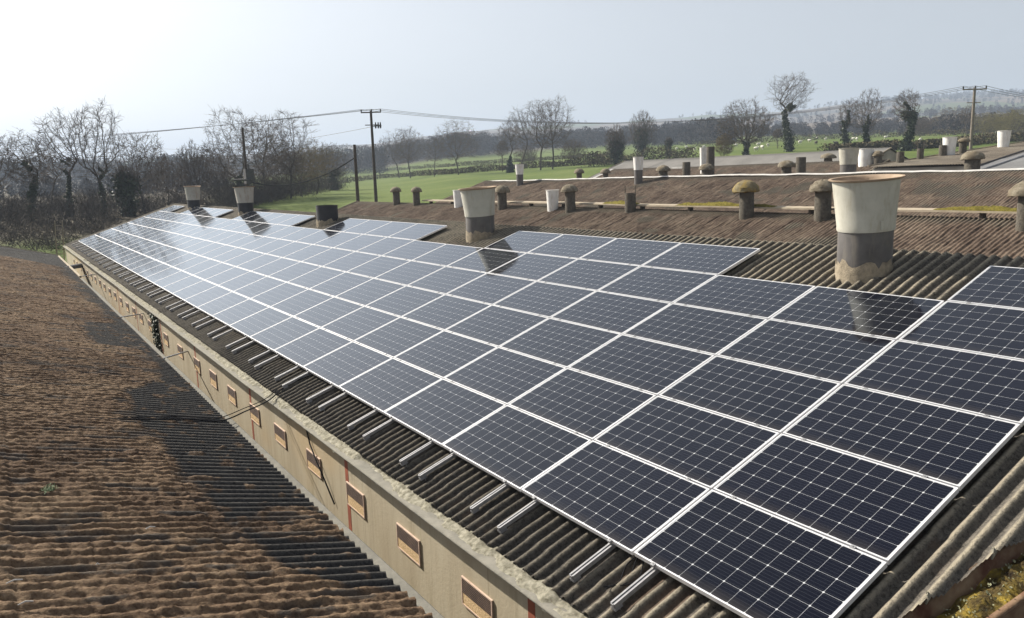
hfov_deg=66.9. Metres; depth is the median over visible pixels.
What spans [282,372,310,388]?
mounting rail
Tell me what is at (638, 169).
roof pot
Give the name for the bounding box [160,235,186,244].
solar panel
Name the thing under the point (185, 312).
mounting rail
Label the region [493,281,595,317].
solar panel
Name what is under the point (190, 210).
solar panel
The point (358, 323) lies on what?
solar panel
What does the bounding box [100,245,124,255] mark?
solar panel
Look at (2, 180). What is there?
bare tree
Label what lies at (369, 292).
solar panel
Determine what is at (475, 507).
mounting rail
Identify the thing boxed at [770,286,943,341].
solar panel
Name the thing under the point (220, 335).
mounting rail
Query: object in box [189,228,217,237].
solar panel
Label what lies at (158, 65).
sky
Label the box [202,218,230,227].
solar panel
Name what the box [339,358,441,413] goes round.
solar panel
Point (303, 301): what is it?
solar panel
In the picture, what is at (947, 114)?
bare tree
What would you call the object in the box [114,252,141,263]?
solar panel
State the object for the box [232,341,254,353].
mounting rail
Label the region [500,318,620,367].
solar panel
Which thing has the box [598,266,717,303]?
solar panel
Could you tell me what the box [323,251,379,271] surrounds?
solar panel
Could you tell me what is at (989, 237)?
livestock shed
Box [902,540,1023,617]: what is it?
valley gutter
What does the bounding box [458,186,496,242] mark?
fan stack
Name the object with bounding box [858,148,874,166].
roof pot
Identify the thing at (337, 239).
solar panel
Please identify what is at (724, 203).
moss cushion
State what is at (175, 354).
tie rod
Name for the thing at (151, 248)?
solar panel
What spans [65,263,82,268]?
drain duct
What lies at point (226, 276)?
solar panel
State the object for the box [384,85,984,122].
overhead line
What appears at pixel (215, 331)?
mounting rail
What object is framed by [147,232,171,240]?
solar panel
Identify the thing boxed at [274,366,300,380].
mounting rail
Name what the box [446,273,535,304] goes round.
solar panel
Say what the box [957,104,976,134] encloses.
bare tree
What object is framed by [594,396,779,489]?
solar panel
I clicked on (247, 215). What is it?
solar panel
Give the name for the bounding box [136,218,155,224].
solar panel
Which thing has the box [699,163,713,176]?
mushroom vent
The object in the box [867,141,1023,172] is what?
farm building
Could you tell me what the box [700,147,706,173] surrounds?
roof pot
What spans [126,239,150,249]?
solar panel
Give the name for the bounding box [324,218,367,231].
solar panel
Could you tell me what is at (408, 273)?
solar panel
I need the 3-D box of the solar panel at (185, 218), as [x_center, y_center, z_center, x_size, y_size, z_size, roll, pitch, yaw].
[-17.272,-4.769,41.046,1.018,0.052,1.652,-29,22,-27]
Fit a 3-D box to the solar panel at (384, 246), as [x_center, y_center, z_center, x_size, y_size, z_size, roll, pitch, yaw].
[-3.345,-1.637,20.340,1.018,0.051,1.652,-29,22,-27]
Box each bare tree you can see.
[0,126,54,221]
[0,137,21,194]
[17,134,70,210]
[28,107,89,214]
[60,95,128,217]
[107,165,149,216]
[109,132,171,209]
[143,156,187,205]
[171,139,213,191]
[192,140,238,196]
[196,104,283,186]
[234,113,295,200]
[251,141,306,193]
[257,110,319,198]
[274,144,326,196]
[295,138,335,192]
[316,142,352,189]
[379,126,416,177]
[390,128,425,177]
[420,136,445,176]
[431,119,481,174]
[493,141,507,171]
[494,117,522,172]
[504,105,529,163]
[516,97,566,169]
[526,93,576,168]
[604,122,628,164]
[626,110,657,152]
[664,137,672,154]
[715,133,735,155]
[716,95,777,154]
[765,71,821,151]
[772,128,783,148]
[835,97,859,143]
[851,87,884,144]
[890,88,921,150]
[928,107,966,125]
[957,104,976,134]
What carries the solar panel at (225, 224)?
on the rail
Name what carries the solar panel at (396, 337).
on the mounting rail at (310, 399)
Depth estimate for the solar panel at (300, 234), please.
25.84 m
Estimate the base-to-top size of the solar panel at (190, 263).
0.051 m
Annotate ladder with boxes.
[54,220,64,259]
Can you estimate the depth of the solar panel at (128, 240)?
39.68 m
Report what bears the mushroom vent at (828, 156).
on the livestock shed at (890, 153)
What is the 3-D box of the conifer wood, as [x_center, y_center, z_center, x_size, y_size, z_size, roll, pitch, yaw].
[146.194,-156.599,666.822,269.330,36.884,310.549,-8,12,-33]
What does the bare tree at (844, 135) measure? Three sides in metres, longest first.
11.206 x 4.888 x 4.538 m
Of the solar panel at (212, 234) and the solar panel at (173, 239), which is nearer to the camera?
the solar panel at (212, 234)
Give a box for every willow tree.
[974,110,1011,133]
[992,108,1023,131]
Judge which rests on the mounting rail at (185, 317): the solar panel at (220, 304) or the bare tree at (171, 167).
the solar panel at (220, 304)
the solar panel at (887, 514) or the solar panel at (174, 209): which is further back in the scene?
the solar panel at (174, 209)
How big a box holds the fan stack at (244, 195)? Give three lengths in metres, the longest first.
1.762 x 0.976 x 0.976 m
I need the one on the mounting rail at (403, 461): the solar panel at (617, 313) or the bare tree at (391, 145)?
the solar panel at (617, 313)
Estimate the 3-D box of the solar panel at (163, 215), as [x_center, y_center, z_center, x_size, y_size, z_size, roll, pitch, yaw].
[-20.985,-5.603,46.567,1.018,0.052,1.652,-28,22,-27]
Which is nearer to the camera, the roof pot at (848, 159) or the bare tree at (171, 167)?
the roof pot at (848, 159)
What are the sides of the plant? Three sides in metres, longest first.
0.167 x 0.164 x 0.073 m
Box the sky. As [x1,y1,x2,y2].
[0,0,1023,161]
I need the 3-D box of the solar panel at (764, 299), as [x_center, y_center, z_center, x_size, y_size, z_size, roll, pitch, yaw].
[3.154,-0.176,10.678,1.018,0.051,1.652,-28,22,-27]
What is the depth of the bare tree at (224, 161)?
108.62 m
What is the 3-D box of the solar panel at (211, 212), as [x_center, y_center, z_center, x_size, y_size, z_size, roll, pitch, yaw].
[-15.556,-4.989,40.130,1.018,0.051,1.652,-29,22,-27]
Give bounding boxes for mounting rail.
[149,290,164,297]
[155,294,171,301]
[158,296,175,304]
[166,300,182,308]
[170,303,187,311]
[177,308,196,317]
[182,310,199,319]
[191,316,210,325]
[195,319,215,329]
[207,325,228,336]
[212,329,233,340]
[225,337,247,348]
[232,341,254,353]
[248,350,271,363]
[254,355,279,369]
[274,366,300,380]
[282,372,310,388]
[306,385,334,402]
[318,392,347,411]
[347,410,378,429]
[363,419,394,440]
[399,441,435,465]
[418,453,456,480]
[470,484,510,513]
[497,500,539,533]
[569,543,616,582]
[610,567,659,611]
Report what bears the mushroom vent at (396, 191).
on the livestock shed at (989, 237)
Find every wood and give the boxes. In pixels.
[0,153,211,182]
[0,169,227,197]
[199,141,391,176]
[363,130,513,165]
[481,116,740,150]
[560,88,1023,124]
[664,117,719,126]
[704,95,1023,126]
[738,110,1023,137]
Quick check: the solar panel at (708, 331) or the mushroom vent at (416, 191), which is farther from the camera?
the mushroom vent at (416, 191)
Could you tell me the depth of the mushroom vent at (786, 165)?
44.19 m
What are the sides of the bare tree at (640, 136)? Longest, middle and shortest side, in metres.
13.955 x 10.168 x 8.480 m
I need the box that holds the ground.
[0,92,1023,261]
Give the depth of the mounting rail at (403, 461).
9.40 m
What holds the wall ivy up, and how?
attached to the livestock shed at (439, 545)
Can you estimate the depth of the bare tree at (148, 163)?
86.87 m
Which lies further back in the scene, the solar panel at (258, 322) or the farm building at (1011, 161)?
the farm building at (1011, 161)
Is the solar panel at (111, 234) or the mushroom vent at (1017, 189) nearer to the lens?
the mushroom vent at (1017, 189)
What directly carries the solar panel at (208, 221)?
on the rail
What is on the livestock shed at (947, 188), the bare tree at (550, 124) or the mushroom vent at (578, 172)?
the mushroom vent at (578, 172)
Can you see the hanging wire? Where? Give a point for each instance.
(319, 468)
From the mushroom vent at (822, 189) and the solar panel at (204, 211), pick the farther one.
the solar panel at (204, 211)
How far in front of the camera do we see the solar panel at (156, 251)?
32.68 m
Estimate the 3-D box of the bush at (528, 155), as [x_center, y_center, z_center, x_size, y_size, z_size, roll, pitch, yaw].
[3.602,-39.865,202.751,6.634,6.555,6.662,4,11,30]
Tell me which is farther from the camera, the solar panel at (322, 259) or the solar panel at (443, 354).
the solar panel at (322, 259)
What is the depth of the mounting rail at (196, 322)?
19.06 m
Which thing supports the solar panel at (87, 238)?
on the rail
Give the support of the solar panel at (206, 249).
on the rail
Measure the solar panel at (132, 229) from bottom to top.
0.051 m
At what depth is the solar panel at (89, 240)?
46.11 m
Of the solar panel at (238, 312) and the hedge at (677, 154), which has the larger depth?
the hedge at (677, 154)
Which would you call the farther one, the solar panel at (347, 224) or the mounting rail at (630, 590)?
the solar panel at (347, 224)
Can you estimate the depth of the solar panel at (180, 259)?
28.59 m
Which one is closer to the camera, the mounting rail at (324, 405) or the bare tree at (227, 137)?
the mounting rail at (324, 405)
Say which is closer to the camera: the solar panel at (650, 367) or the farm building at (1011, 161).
the solar panel at (650, 367)
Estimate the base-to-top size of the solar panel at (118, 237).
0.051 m
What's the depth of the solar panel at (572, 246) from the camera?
15.23 m
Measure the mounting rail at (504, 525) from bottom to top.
0.120 m
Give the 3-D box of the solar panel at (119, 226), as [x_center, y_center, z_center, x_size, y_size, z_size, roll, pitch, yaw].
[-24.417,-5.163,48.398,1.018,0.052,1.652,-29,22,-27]
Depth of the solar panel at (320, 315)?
16.14 m
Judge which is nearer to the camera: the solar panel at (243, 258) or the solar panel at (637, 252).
the solar panel at (637, 252)
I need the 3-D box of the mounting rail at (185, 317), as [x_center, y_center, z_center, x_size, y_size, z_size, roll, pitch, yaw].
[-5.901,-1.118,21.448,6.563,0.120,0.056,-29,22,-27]
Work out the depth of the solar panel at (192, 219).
39.63 m
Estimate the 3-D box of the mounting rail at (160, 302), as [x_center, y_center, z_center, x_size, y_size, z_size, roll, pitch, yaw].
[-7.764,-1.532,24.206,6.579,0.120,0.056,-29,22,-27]
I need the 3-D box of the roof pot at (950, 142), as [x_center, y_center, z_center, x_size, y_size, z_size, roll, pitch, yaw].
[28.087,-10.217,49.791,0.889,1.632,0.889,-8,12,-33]
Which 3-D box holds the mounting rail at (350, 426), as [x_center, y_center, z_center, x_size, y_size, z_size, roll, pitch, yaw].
[0.302,0.276,12.228,6.561,0.120,0.056,-29,22,-27]
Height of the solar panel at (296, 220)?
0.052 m
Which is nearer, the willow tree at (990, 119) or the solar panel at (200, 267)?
the solar panel at (200, 267)
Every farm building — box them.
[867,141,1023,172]
[963,150,1023,170]
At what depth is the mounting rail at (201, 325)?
18.62 m
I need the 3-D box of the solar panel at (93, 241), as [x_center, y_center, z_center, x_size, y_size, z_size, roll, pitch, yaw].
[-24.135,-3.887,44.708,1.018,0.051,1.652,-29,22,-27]
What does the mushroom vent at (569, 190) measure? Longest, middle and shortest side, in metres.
2.016 x 0.909 x 0.900 m
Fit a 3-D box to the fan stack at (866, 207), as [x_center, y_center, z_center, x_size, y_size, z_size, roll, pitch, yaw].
[4.726,-0.919,10.431,0.934,1.749,0.936,-8,12,-33]
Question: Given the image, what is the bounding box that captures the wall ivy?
[148,312,162,350]
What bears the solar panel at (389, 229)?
on the mounting rail at (185, 317)
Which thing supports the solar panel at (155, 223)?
on the rail
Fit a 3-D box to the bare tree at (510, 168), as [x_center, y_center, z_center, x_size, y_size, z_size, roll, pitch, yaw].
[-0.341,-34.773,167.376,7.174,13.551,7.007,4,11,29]
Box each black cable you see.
[100,385,281,418]
[108,374,313,421]
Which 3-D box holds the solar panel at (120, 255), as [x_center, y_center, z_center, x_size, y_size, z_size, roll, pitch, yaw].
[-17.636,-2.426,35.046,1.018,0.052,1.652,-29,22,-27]
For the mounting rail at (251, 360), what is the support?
attached to the livestock shed at (439, 545)
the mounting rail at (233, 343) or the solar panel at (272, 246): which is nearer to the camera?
the mounting rail at (233, 343)
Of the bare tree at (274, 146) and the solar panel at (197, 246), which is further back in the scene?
the bare tree at (274, 146)
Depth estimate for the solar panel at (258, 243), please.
26.75 m
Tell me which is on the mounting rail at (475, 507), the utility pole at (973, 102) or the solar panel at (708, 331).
the solar panel at (708, 331)
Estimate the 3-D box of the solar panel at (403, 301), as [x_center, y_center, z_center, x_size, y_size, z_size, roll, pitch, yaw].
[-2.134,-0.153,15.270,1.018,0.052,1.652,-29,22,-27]
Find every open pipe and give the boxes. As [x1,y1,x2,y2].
[625,185,635,213]
[682,162,689,175]
[706,146,714,176]
[796,157,805,174]
[896,151,904,162]
[916,142,924,158]
[938,145,946,155]
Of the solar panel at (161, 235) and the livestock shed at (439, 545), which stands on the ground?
the livestock shed at (439, 545)
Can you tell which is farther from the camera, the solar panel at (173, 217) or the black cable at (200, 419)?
the solar panel at (173, 217)
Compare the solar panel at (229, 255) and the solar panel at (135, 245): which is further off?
the solar panel at (135, 245)
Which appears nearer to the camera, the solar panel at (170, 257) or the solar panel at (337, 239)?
the solar panel at (337, 239)
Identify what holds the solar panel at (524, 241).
on the mounting rail at (265, 362)
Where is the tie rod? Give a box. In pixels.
[163,350,187,358]
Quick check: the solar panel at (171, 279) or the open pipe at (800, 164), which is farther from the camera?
the open pipe at (800, 164)
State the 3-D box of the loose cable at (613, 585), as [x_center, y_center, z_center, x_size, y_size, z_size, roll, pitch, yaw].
[0.946,2.188,6.438,0.433,0.156,0.210,-8,12,-33]
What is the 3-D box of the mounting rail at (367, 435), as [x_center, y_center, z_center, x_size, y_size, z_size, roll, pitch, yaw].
[0.599,0.343,11.787,6.560,0.120,0.056,-29,22,-27]
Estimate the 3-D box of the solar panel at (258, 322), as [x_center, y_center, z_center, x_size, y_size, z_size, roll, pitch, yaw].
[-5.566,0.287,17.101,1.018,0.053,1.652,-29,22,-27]
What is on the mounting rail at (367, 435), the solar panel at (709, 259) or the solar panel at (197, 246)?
the solar panel at (709, 259)
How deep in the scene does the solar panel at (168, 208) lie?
49.78 m
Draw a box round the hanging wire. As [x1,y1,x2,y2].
[306,431,334,503]
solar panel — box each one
[79,235,96,242]
[81,236,99,243]
[84,237,103,245]
[86,239,106,246]
[89,240,110,248]
[93,242,115,250]
[95,229,113,235]
[96,244,119,252]
[99,230,116,236]
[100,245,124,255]
[101,231,120,238]
[104,247,129,257]
[105,232,125,239]
[109,233,129,241]
[109,250,134,260]
[111,223,130,229]
[113,235,134,242]
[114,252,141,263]
[115,224,134,230]
[116,236,139,244]
[119,224,139,231]
[119,254,146,266]
[121,238,145,246]
[124,226,143,232]
[124,257,153,270]
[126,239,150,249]
[127,227,148,234]
[128,217,146,223]
[131,228,152,235]
[131,241,156,251]
[131,260,162,273]
[132,217,150,223]
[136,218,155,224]
[137,229,159,237]
[137,243,164,253]
[137,263,171,278]
[140,219,159,226]
[141,230,166,238]
[143,245,172,256]
[144,211,162,216]
[145,220,165,227]
[145,267,180,282]
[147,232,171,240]
[148,212,166,217]
[149,248,179,259]
[150,221,171,228]
[153,233,179,242]
[153,271,190,287]
[154,212,171,218]
[156,222,177,229]
[157,250,188,262]
[158,213,178,219]
[160,205,176,211]
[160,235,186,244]
[162,223,184,230]
[162,275,202,294]
[163,213,183,220]
[164,206,184,211]
[164,253,198,266]
[166,236,195,246]
[167,224,191,232]
[168,214,189,221]
[172,280,216,300]
[173,238,204,249]
[173,256,208,270]
[174,215,197,222]
[174,225,200,234]
[180,216,205,223]
[181,207,202,213]
[181,226,208,235]
[182,240,214,252]
[182,259,221,274]
[184,285,231,307]
[187,208,207,214]
[187,216,212,224]
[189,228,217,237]
[190,243,224,255]
[193,208,216,215]
[193,263,234,279]
[195,217,221,225]
[197,229,226,239]
[197,292,248,316]
[199,209,223,215]
[200,245,237,258]
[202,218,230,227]
[205,267,249,284]
[206,231,238,242]
[207,209,233,216]
[210,219,240,228]
[211,248,250,262]
[212,299,268,326]
[216,233,250,244]
[218,271,266,291]
[221,220,250,230]
[223,251,263,266]
[227,235,262,246]
[229,307,292,337]
[230,222,261,232]
[233,211,260,219]
[233,276,285,298]
[236,254,281,270]
[238,237,277,250]
[240,223,275,234]
[242,212,271,221]
[250,317,318,351]
[251,258,298,275]
[251,282,307,306]
[252,213,284,222]
[252,224,288,236]
[252,239,294,253]
[265,214,298,223]
[265,226,303,238]
[267,242,311,257]
[268,262,320,282]
[271,289,332,316]
[274,328,352,368]
[277,215,314,225]
[280,228,320,240]
[283,245,330,261]
[288,267,344,288]
[294,297,363,327]
[295,230,340,244]
[301,248,354,266]
[303,342,391,388]
[310,272,372,296]
[313,232,362,247]
[321,306,399,341]
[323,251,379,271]
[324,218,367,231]
[333,234,386,250]
[335,278,405,305]
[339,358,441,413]
[343,220,392,233]
[347,256,409,277]
[354,317,443,357]
[356,237,414,255]
[364,222,417,236]
[366,286,444,316]
[375,261,445,285]
[382,240,445,260]
[384,379,505,446]
[389,223,446,240]
[394,330,497,378]
[402,294,490,329]
[407,267,486,293]
[412,244,482,266]
[443,405,590,491]
[444,347,565,404]
[445,305,548,346]
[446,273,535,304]
[447,248,525,272]
[485,231,562,252]
[489,253,576,280]
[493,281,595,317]
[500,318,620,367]
[508,368,655,440]
[521,440,709,554]
[528,234,616,258]
[538,259,639,290]
[551,291,670,334]
[568,334,714,395]
[579,238,680,265]
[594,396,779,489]
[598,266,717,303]
[623,303,766,355]
[634,490,886,617]
[642,243,759,274]
[659,356,840,433]
[674,275,814,319]
[713,433,958,564]
[717,319,894,384]
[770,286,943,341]
[783,384,1019,490]
[844,340,1023,426]
[898,301,1023,360]
[947,266,1023,309]
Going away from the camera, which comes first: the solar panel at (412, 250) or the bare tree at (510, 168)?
the solar panel at (412, 250)
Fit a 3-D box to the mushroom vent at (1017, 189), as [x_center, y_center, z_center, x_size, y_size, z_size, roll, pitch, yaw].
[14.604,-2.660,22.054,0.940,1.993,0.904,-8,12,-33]
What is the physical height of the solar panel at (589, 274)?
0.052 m
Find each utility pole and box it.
[233,128,254,185]
[353,145,359,200]
[360,109,380,201]
[962,85,986,150]
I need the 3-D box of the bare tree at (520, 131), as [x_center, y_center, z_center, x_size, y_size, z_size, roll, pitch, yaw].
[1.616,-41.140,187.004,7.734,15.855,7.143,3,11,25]
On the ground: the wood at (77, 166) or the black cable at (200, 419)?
the wood at (77, 166)
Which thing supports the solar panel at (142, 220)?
on the rail
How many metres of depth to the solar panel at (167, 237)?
35.95 m
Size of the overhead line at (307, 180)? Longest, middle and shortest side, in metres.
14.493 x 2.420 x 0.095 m
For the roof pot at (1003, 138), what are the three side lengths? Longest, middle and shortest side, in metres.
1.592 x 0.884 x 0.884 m
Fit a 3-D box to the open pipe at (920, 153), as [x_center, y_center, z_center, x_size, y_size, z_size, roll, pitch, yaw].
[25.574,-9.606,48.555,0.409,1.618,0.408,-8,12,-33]
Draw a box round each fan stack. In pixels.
[183,186,199,209]
[233,186,254,215]
[316,205,337,227]
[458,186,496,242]
[828,174,904,284]
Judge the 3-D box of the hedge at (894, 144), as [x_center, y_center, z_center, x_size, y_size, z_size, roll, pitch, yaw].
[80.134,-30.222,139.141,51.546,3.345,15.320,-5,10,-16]
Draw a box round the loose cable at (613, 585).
[603,557,643,588]
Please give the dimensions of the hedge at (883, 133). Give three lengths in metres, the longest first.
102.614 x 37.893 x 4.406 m
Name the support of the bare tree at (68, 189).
on the ground
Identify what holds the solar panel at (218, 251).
on the rail
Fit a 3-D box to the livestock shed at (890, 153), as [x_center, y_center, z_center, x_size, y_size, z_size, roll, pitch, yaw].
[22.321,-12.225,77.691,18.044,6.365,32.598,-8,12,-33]
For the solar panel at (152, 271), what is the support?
on the rail
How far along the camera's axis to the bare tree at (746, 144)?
140.83 m
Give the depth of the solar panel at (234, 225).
32.73 m
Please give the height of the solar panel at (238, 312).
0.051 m
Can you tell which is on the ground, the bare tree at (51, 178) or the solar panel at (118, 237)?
the bare tree at (51, 178)
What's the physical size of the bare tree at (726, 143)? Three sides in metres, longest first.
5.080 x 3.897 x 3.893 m
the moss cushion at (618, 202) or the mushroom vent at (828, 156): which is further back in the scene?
the mushroom vent at (828, 156)
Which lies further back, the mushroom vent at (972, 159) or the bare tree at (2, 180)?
the bare tree at (2, 180)
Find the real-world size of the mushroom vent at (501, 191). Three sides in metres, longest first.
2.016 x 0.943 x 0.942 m
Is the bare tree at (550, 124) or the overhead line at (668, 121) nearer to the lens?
the overhead line at (668, 121)
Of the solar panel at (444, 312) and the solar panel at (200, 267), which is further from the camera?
the solar panel at (200, 267)
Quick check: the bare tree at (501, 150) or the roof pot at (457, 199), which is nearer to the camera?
the roof pot at (457, 199)
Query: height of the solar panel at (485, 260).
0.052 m
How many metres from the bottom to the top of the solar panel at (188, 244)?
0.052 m
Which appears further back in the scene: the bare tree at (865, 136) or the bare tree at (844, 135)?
the bare tree at (844, 135)
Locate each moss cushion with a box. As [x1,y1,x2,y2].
[602,200,639,203]
[678,201,775,206]
[933,205,1016,211]
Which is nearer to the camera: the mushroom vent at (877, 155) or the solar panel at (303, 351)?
the solar panel at (303, 351)
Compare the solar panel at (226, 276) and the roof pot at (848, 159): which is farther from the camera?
the roof pot at (848, 159)
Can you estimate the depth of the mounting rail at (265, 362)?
14.47 m
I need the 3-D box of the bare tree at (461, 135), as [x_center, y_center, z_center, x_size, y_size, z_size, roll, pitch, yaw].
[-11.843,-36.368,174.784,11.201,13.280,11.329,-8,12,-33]
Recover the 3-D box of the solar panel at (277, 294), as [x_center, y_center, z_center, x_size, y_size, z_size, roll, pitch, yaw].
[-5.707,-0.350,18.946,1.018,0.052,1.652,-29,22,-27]
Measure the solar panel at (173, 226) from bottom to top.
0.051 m
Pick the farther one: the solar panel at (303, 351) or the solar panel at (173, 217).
the solar panel at (173, 217)
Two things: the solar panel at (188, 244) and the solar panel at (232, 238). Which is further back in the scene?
the solar panel at (188, 244)
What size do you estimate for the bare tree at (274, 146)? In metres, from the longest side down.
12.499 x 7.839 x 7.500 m
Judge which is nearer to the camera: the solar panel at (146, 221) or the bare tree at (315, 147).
the solar panel at (146, 221)
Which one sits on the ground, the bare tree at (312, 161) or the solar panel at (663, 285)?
the bare tree at (312, 161)
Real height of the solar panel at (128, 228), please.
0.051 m
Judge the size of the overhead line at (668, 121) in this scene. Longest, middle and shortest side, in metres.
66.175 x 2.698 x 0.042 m
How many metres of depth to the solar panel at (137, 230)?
42.79 m
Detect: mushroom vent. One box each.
[390,187,401,205]
[411,187,421,205]
[495,185,509,210]
[561,184,577,213]
[574,168,583,177]
[600,168,610,177]
[656,165,670,175]
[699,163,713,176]
[732,180,759,219]
[777,160,795,173]
[809,179,832,221]
[820,153,836,161]
[872,150,883,167]
[958,138,969,152]
[960,150,984,169]
[1007,181,1023,231]
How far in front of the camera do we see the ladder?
49.98 m
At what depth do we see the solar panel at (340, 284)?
17.99 m
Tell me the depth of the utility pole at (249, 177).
77.77 m
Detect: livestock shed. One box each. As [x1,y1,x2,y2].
[0,246,443,617]
[63,203,1023,617]
[338,199,1023,258]
[435,168,1023,218]
[589,147,908,177]
[593,159,890,177]
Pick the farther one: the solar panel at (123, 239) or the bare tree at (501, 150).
the bare tree at (501, 150)
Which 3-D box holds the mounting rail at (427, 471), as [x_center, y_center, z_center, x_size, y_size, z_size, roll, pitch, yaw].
[1.123,0.772,10.167,5.579,0.120,0.056,-29,22,-27]
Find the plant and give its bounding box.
[40,483,58,493]
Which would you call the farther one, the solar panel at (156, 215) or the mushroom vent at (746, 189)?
the solar panel at (156, 215)
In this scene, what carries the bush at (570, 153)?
on the ground
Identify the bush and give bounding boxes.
[513,144,537,164]
[561,139,587,161]
[904,116,934,137]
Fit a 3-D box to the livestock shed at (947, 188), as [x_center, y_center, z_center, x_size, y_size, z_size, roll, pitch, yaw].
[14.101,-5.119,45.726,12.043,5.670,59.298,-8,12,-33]
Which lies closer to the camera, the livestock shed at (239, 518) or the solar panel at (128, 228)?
the livestock shed at (239, 518)
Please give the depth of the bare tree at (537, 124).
163.63 m
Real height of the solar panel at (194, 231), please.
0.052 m
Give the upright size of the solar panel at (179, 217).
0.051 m
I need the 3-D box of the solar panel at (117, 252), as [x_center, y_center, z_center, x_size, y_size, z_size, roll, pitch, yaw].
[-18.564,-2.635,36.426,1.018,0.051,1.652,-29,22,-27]
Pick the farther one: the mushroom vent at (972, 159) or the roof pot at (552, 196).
the roof pot at (552, 196)
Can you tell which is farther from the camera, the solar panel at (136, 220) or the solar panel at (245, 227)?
the solar panel at (136, 220)
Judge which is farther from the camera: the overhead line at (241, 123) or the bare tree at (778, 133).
the bare tree at (778, 133)
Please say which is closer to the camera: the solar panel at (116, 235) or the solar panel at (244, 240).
the solar panel at (244, 240)
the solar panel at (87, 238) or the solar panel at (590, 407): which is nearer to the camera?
the solar panel at (590, 407)
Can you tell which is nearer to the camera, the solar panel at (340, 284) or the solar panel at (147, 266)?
the solar panel at (340, 284)
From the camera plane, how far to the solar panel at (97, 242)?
43.30 m
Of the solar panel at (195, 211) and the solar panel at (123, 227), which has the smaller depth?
the solar panel at (195, 211)
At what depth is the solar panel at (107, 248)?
39.18 m
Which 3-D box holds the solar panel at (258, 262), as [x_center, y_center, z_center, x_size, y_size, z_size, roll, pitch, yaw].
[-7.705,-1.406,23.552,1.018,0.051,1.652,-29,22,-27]
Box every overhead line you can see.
[4,109,360,143]
[5,109,376,140]
[17,109,369,141]
[179,127,368,149]
[253,158,353,185]
[361,86,962,123]
[372,86,972,122]
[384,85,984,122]
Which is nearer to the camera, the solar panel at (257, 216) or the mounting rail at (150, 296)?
the mounting rail at (150, 296)
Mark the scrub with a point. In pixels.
(12, 209)
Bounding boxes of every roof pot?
[453,190,462,207]
[515,164,523,185]
[546,190,558,211]
[633,157,643,184]
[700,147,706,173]
[838,148,859,173]
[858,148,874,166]
[942,137,956,154]
[997,130,1011,146]
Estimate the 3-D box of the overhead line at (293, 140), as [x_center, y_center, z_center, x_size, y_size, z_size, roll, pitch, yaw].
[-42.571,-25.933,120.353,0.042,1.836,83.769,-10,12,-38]
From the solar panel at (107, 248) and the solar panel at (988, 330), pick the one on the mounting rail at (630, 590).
the solar panel at (988, 330)
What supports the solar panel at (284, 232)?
on the rail
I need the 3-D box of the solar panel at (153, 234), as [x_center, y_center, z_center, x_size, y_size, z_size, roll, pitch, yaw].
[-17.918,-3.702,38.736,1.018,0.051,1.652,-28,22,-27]
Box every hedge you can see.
[340,157,608,182]
[384,153,608,170]
[580,145,699,166]
[693,126,1023,146]
[817,132,1023,150]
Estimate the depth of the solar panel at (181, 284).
23.97 m
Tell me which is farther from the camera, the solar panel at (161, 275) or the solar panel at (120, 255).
the solar panel at (120, 255)
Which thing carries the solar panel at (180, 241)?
on the rail
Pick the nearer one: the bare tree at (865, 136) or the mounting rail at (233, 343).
the mounting rail at (233, 343)
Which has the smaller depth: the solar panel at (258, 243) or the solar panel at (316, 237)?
the solar panel at (316, 237)
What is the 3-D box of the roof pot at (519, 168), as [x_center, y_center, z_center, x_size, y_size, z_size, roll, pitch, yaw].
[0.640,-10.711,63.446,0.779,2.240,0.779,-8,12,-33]
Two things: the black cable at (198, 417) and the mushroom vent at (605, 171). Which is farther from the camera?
the mushroom vent at (605, 171)
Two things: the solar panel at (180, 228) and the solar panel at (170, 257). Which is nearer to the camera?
the solar panel at (170, 257)
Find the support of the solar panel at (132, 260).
on the rail
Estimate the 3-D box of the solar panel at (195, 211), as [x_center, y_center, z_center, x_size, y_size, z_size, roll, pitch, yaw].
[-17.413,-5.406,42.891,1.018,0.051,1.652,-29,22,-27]
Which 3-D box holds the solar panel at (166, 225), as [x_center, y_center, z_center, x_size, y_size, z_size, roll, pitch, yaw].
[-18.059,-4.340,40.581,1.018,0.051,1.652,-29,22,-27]
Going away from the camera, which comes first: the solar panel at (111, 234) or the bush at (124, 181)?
the solar panel at (111, 234)
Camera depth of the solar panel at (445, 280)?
15.68 m
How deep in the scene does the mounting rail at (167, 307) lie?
21.82 m
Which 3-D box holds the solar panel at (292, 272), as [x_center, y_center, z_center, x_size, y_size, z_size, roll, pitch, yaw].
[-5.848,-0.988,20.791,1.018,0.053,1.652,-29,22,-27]
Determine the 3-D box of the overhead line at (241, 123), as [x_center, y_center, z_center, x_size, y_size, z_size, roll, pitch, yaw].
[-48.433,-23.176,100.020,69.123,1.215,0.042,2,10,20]
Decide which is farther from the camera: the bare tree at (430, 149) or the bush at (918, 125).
the bush at (918, 125)
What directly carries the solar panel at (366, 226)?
on the mounting rail at (185, 312)
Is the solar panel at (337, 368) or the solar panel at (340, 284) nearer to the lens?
the solar panel at (337, 368)
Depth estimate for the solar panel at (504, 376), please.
10.59 m
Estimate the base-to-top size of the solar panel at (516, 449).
0.051 m
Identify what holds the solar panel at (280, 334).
on the mounting rail at (234, 351)
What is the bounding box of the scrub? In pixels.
[0,168,354,252]
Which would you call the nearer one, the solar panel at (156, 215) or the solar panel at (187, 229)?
the solar panel at (187, 229)
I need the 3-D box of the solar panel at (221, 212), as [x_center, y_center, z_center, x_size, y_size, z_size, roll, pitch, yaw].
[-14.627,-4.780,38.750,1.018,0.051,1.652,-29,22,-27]

